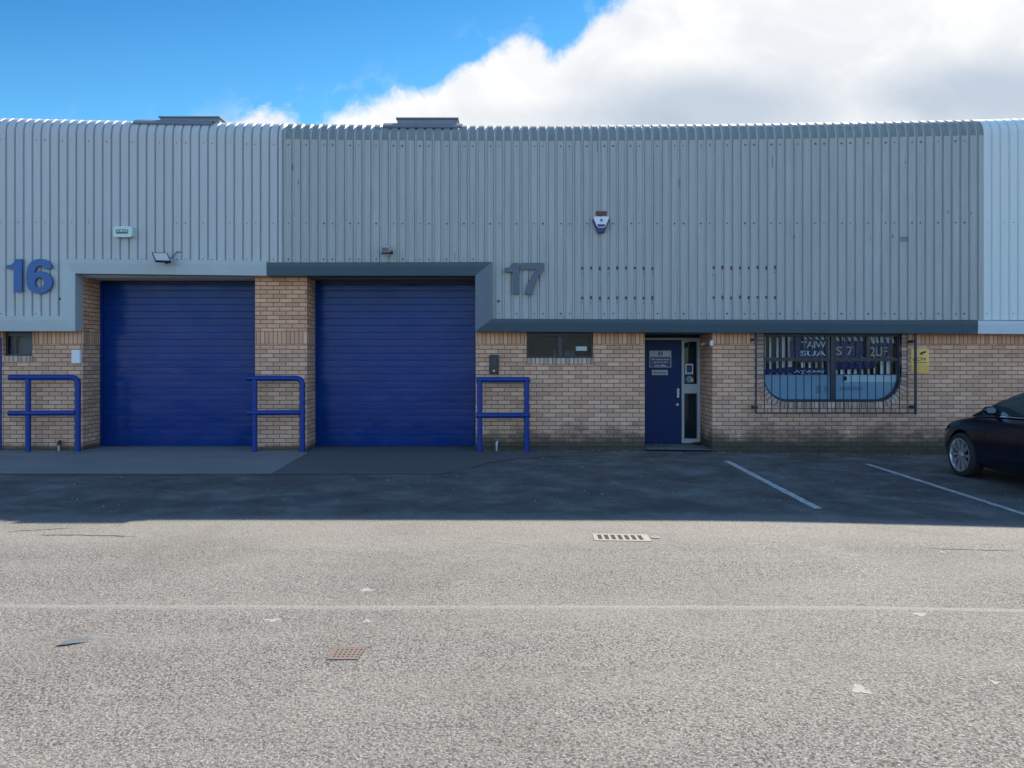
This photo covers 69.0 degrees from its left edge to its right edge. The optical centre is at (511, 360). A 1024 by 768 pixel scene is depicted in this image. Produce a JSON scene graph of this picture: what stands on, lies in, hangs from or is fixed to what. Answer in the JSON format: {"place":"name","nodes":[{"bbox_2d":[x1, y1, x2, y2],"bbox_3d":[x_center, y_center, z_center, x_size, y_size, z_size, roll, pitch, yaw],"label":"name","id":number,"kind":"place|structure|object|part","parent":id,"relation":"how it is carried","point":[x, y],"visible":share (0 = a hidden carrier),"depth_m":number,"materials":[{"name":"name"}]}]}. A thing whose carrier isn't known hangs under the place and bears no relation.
{"place":"outdoors","nodes":[
{"label":"outdoors","id":0,"kind":"place"},
{"bbox_2d":[0,415,1023,767],"bbox_3d":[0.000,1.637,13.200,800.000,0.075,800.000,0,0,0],"label":"ground","id":1,"kind":"structure","parent":0,"point":[456,689],"depth_m":4.61,"materials":[{"name":"grey asphalt"}]},
{"bbox_2d":[56,638,91,645],"bbox_3d":[-2.469,1.587,4.208,0.185,0.018,0.042,0,0,-25],"label":"leaf","id":2,"kind":"object","parent":1,"relation":"on","point":[75,640],"visible":1,"depth_m":4.21,"materials":[{"name":"grey plant"}]},
{"bbox_2d":[54,534,136,536],"bbox_3d":[-3.866,1.597,6.798,1.010,0.001,0.058,0,0,4],"label":"crack","id":3,"kind":"object","parent":1,"relation":"on","point":[98,535],"visible":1,"depth_m":6.78,"materials":[{"name":"grey asphalt"}]},
{"bbox_2d":[0,118,286,449],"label":"industrial unit","id":4,"kind":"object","parent":1,"relation":"on","point":[145,332],"visible":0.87,"depth_m":13.03,"materials":[{"name":"metal"}]},
{"bbox_2d":[2,332,32,361],"bbox_3d":[-8.817,-0.285,13.639,0.663,0.635,0.922,0,0,0],"label":"window","id":5,"kind":"structure","parent":4,"relation":"in","point":[18,344],"depth_m":13.33,"materials":[{"name":"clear glass"}]},
{"bbox_2d":[6,259,53,293],"bbox_3d":[-8.387,-1.460,12.984,0.803,0.602,0.092,0,0,0],"label":"number sign","id":6,"kind":"object","parent":4,"relation":"attached to","point":[32,274],"visible":1,"depth_m":12.94,"materials":[{"name":"blue plastic"}]},
{"bbox_2d":[71,350,81,363],"bbox_3d":[-7.700,-0.060,13.171,0.159,0.242,0.055,0,0,0],"label":"meter box","id":7,"kind":"object","parent":4,"relation":"attached to","point":[76,356],"visible":1,"depth_m":13.14,"materials":[{"name":"white plastic"}]},
{"bbox_2d":[113,226,134,237],"bbox_3d":[-6.746,-2.225,12.949,0.330,0.188,0.106,0,0,0],"label":"alarm box","id":8,"kind":"object","parent":4,"relation":"attached to","point":[123,231],"visible":1,"depth_m":12.90,"materials":[{"name":"white plastic"}]},
{"bbox_2d":[152,251,180,263],"bbox_3d":[-5.950,-1.776,12.812,0.455,0.242,0.262,0,0,-21],"label":"floodlight","id":9,"kind":"object","parent":4,"relation":"attached to","point":[162,258],"visible":1,"depth_m":12.73,"materials":[{"name":"white plastic"}]},
{"bbox_3d":[-6.078,0.069,13.782,3.046,3.038,0.075,0,0,0],"label":"roller door","id":10,"kind":"part","parent":4,"relation":"part of","materials":[{"name":"blue paint"}]},
{"bbox_2d":[132,116,226,125],"bbox_3d":[-5.908,-4.248,13.527,1.499,0.262,0.936,0,0,0],"label":"roof ventilator","id":11,"kind":"object","parent":4,"relation":"attached to","point":[187,120],"visible":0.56,"depth_m":13.15,"materials":[{"name":"grey metal"}]},
{"bbox_2d":[0,446,307,473],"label":"concrete apron","id":12,"kind":"object","parent":1,"relation":"on","point":[175,460],"visible":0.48,"depth_m":11.81,"materials":[{"name":"grey concrete"}]},
{"bbox_2d":[7,375,80,451],"bbox_3d":[-8.125,0.977,12.955,1.239,1.447,0.105,0,0,0],"label":"barrier rail","id":13,"kind":"object","parent":12,"relation":"on","point":[27,413],"visible":0.92,"depth_m":12.92,"materials":[{"name":"blue metal"}]},
{"bbox_2d":[57,440,61,450],"bbox_3d":[-7.977,1.528,13.127,0.063,0.244,0.078,0,0,25],"label":"pipe stub","id":14,"kind":"object","parent":12,"relation":"on","point":[59,442],"visible":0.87,"depth_m":13.10,"materials":[{"name":"metal"}]},
{"bbox_2d":[246,376,304,451],"bbox_3d":[-4.102,0.984,12.955,1.001,1.432,0.105,0,0,0],"label":"barrier rail","id":15,"kind":"object","parent":12,"relation":"on","point":[254,412],"visible":0.96,"depth_m":12.92,"materials":[{"name":"blue metal"}]},
{"bbox_2d":[120,475,280,475],"bbox_3d":[-5.150,1.597,10.325,3.923,0.001,0.061,0,0,0],"label":"crack","id":16,"kind":"object","parent":1,"relation":"on","point":[190,475],"visible":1,"depth_m":10.31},
{"bbox_2d":[262,618,280,621],"bbox_3d":[-1.479,1.599,4.577,0.115,0.002,0.064,0,0,-13],"label":"pale scrap","id":17,"kind":"object","parent":1,"relation":"on","point":[272,620],"visible":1,"depth_m":4.59,"materials":[{"name":"white paper"}]},
{"bbox_2d":[327,646,366,659],"bbox_3d":[-0.901,1.597,4.065,0.184,0.005,0.182,0,0,0],"label":"drain cover","id":18,"kind":"object","parent":1,"relation":"on","point":[346,652],"visible":1,"depth_m":4.06,"materials":[{"name":"metal"}]},
{"bbox_2d":[361,588,374,591],"bbox_3d":[-1.000,1.599,5.185,0.103,0.002,0.087,0,0,0],"label":"pale scrap","id":19,"kind":"object","parent":1,"relation":"on","point":[365,589],"visible":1,"depth_m":5.17,"materials":[{"name":"white paper"}]},
{"bbox_2d":[357,475,432,475],"bbox_3d":[-1.269,1.597,10.323,2.539,0.001,0.066,0,0,-2],"label":"crack","id":20,"kind":"object","parent":1,"relation":"on","point":[396,475],"visible":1,"depth_m":10.31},
{"bbox_2d":[273,446,579,473],"bbox_3d":[-1.268,1.594,12.186,4.834,0.001,3.540,0,0,0],"label":"concrete apron","id":21,"kind":"object","parent":1,"relation":"on","point":[379,460],"visible":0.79,"depth_m":11.95,"materials":[{"name":"grey concrete"}]},
{"bbox_2d":[476,377,529,451],"bbox_3d":[-0.156,0.997,12.955,0.930,1.407,0.105,0,0,0],"label":"barrier rail","id":22,"kind":"object","parent":21,"relation":"on","point":[480,415],"visible":0.94,"depth_m":12.92,"materials":[{"name":"blue metal"}]},
{"bbox_2d":[0,604,1023,612],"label":"road seam","id":23,"kind":"object","parent":1,"relation":"on","point":[504,607],"visible":1,"depth_m":4.81,"materials":[{"name":"grey asphalt"}]},
{"bbox_2d":[255,120,983,454],"bbox_3d":[1.841,-1.766,22.098,12.784,7.231,18.331,0,0,0],"label":"industrial unit","id":24,"kind":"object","parent":1,"relation":"on","point":[729,240],"visible":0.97,"depth_m":13.03,"materials":[{"name":"metal"}]},
{"bbox_2d":[381,246,392,253],"bbox_3d":[-2.154,-1.899,12.898,0.209,0.148,0.211,0,0,0],"label":"floodlight","id":25,"kind":"object","parent":24,"relation":"attached to","point":[385,249],"visible":1,"depth_m":12.81,"materials":[{"name":"metal"}]},
{"bbox_3d":[-2.138,0.069,13.782,2.983,3.038,0.075,0,0,0],"label":"roller door","id":26,"kind":"part","parent":24,"relation":"part of","materials":[{"name":"blue paint"}]},
{"bbox_2d":[383,117,461,127],"bbox_3d":[-1.578,-4.192,13.527,1.378,0.246,0.936,0,0,0],"label":"roof ventilator","id":27,"kind":"object","parent":24,"relation":"attached to","point":[427,122],"visible":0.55,"depth_m":13.15,"materials":[{"name":"grey metal"}]},
{"bbox_2d":[489,355,498,373],"bbox_3d":[-0.318,0.076,13.165,0.166,0.333,0.067,0,0,0],"label":"key safe","id":28,"kind":"object","parent":24,"relation":"attached to","point":[493,364],"visible":1,"depth_m":13.14,"materials":[{"name":"black plastic"}]},
{"bbox_2d":[504,263,543,293],"bbox_3d":[0.208,-1.417,12.984,0.698,0.545,0.092,0,0,0],"label":"number sign","id":29,"kind":"object","parent":24,"relation":"attached to","point":[513,268],"visible":1,"depth_m":12.94,"materials":[{"name":"metal"}]},
{"bbox_2d":[527,332,593,363],"bbox_3d":[0.852,-0.266,13.639,1.193,0.673,0.922,0,0,0],"label":"window","id":30,"kind":"structure","parent":24,"relation":"in","point":[542,347],"depth_m":13.63,"materials":[{"name":"black glass"}]},
{"bbox_2d":[592,211,608,232],"bbox_3d":[1.545,-2.405,12.948,0.290,0.386,0.104,0,0,0],"label":"alarm box","id":31,"kind":"object","parent":24,"relation":"attached to","point":[600,224],"visible":1,"depth_m":12.93,"materials":[{"name":"white plastic"}]},
{"bbox_2d":[649,351,670,366],"bbox_3d":[2.806,-0.020,14.093,0.412,0.315,0.012,0,0,0],"label":"notice sign","id":32,"kind":"object","parent":24,"relation":"attached to","point":[659,358],"visible":1,"depth_m":14.09,"materials":[{"name":"white plastic"}]},
{"bbox_2d":[652,370,667,374],"bbox_3d":[2.797,0.234,14.095,0.302,0.097,0.009,0,0,0],"label":"notice sign","id":33,"kind":"object","parent":24,"relation":"attached to","point":[659,372],"visible":1,"depth_m":14.09,"materials":[{"name":"white plastic"}]},
{"bbox_3d":[2.792,0.593,14.105,0.812,1.945,0.080,0,0,0],"label":"entrance door","id":34,"kind":"part","parent":24,"relation":"part of","materials":[{"name":"blue paint"}]},
{"bbox_2d":[701,340,712,345],"bbox_3d":[3.505,-0.300,13.313,0.115,0.095,0.394,0,0,-8],"label":"spotlight","id":35,"kind":"object","parent":24,"relation":"attached to","point":[710,343],"visible":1,"depth_m":13.19,"materials":[{"name":"metal"}]},
{"bbox_2d":[757,333,906,407],"bbox_3d":[5.678,0.074,13.374,2.665,1.549,0.372,0,0,0],"label":"window","id":36,"kind":"structure","parent":24,"relation":"in","point":[775,336],"depth_m":13.30,"materials":[{"name":"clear glass"}]},
{"bbox_2d":[751,333,916,413],"bbox_3d":[5.668,0.229,13.118,2.872,1.438,0.164,0,0,0],"label":"window grille","id":37,"kind":"object","parent":24,"relation":"attached to","point":[914,341],"depth_m":13.06,"materials":[{"name":"metal"}]},
{"bbox_2d":[911,349,928,372],"bbox_3d":[7.226,0.017,13.192,0.314,0.428,0.012,0,0,0],"label":"warning sign","id":38,"kind":"object","parent":24,"relation":"attached to","point":[922,360],"visible":0.76,"depth_m":13.19,"materials":[{"name":"yellow plastic"}]},
{"bbox_2d":[592,533,651,541],"bbox_3d":[0.986,1.597,6.710,0.519,0.005,0.257,0,0,4],"label":"gully grate","id":39,"kind":"object","parent":1,"relation":"on","point":[623,537],"visible":1,"depth_m":6.70,"materials":[{"name":"metal"}]},
{"bbox_2d":[645,443,711,449],"bbox_3d":[2.955,1.582,13.660,1.190,0.016,1.040,0,0,0],"label":"doorstep","id":40,"kind":"object","parent":1,"relation":"on","point":[680,446],"visible":0.83,"depth_m":13.61,"materials":[{"name":"concrete"}]},
{"bbox_2d":[725,461,820,507],"bbox_3d":[3.385,1.614,10.025,0.107,0.002,3.854,0,0,2],"label":"parking line","id":41,"kind":"object","parent":1,"relation":"on","point":[797,497],"visible":1,"depth_m":9.51,"materials":[{"name":"white paint"}]},
{"bbox_2d":[851,683,872,694],"bbox_3d":[1.688,1.599,3.628,0.090,0.002,0.126,0,0,0],"label":"pale scrap","id":42,"kind":"object","parent":1,"relation":"on","point":[858,688],"visible":1,"depth_m":3.62,"materials":[{"name":"white paper"}]},
{"bbox_2d":[911,613,925,616],"bbox_3d":[2.575,1.606,4.697,0.097,0.003,0.075,0,0,0],"label":"pale scrap","id":43,"kind":"object","parent":1,"relation":"on","point":[921,614],"visible":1,"depth_m":4.70,"materials":[{"name":"white paper"}]},
{"bbox_2d":[866,464,1023,514],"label":"parking line","id":44,"kind":"object","parent":1,"relation":"on","point":[985,501],"visible":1,"depth_m":9.40,"materials":[{"name":"white paint"}]},
{"bbox_2d":[944,392,1023,476],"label":"parked car","id":45,"kind":"object","parent":1,"relation":"on","point":[991,437],"visible":1,"depth_m":10.04,"materials":[{"name":"black paint"}]},
{"bbox_3d":[6.610,0.530,9.530,0.214,0.433,1.020,0,0,0],"label":"side window","id":46,"kind":"part","parent":45,"relation":"part of","materials":[{"name":"black glass"}]},
{"bbox_2d":[990,680,1000,684],"bbox_3d":[2.411,1.604,3.710,0.049,0.002,0.056,0,0,0],"label":"pale scrap","id":47,"kind":"object","parent":1,"relation":"on","point":[995,682],"visible":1,"depth_m":3.71,"materials":[{"name":"white paper"}]},
{"bbox_2d":[977,119,1023,412],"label":"industrial unit","id":48,"kind":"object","parent":1,"relation":"on","point":[1000,355],"visible":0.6,"depth_m":13.00,"materials":[{"name":"metal"}]},
{"bbox_2d":[0,0,1023,126],"label":"sky","id":49,"kind":"structure","parent":0,"point":[354,62],"materials":[{"name":"blue"}]}
]}

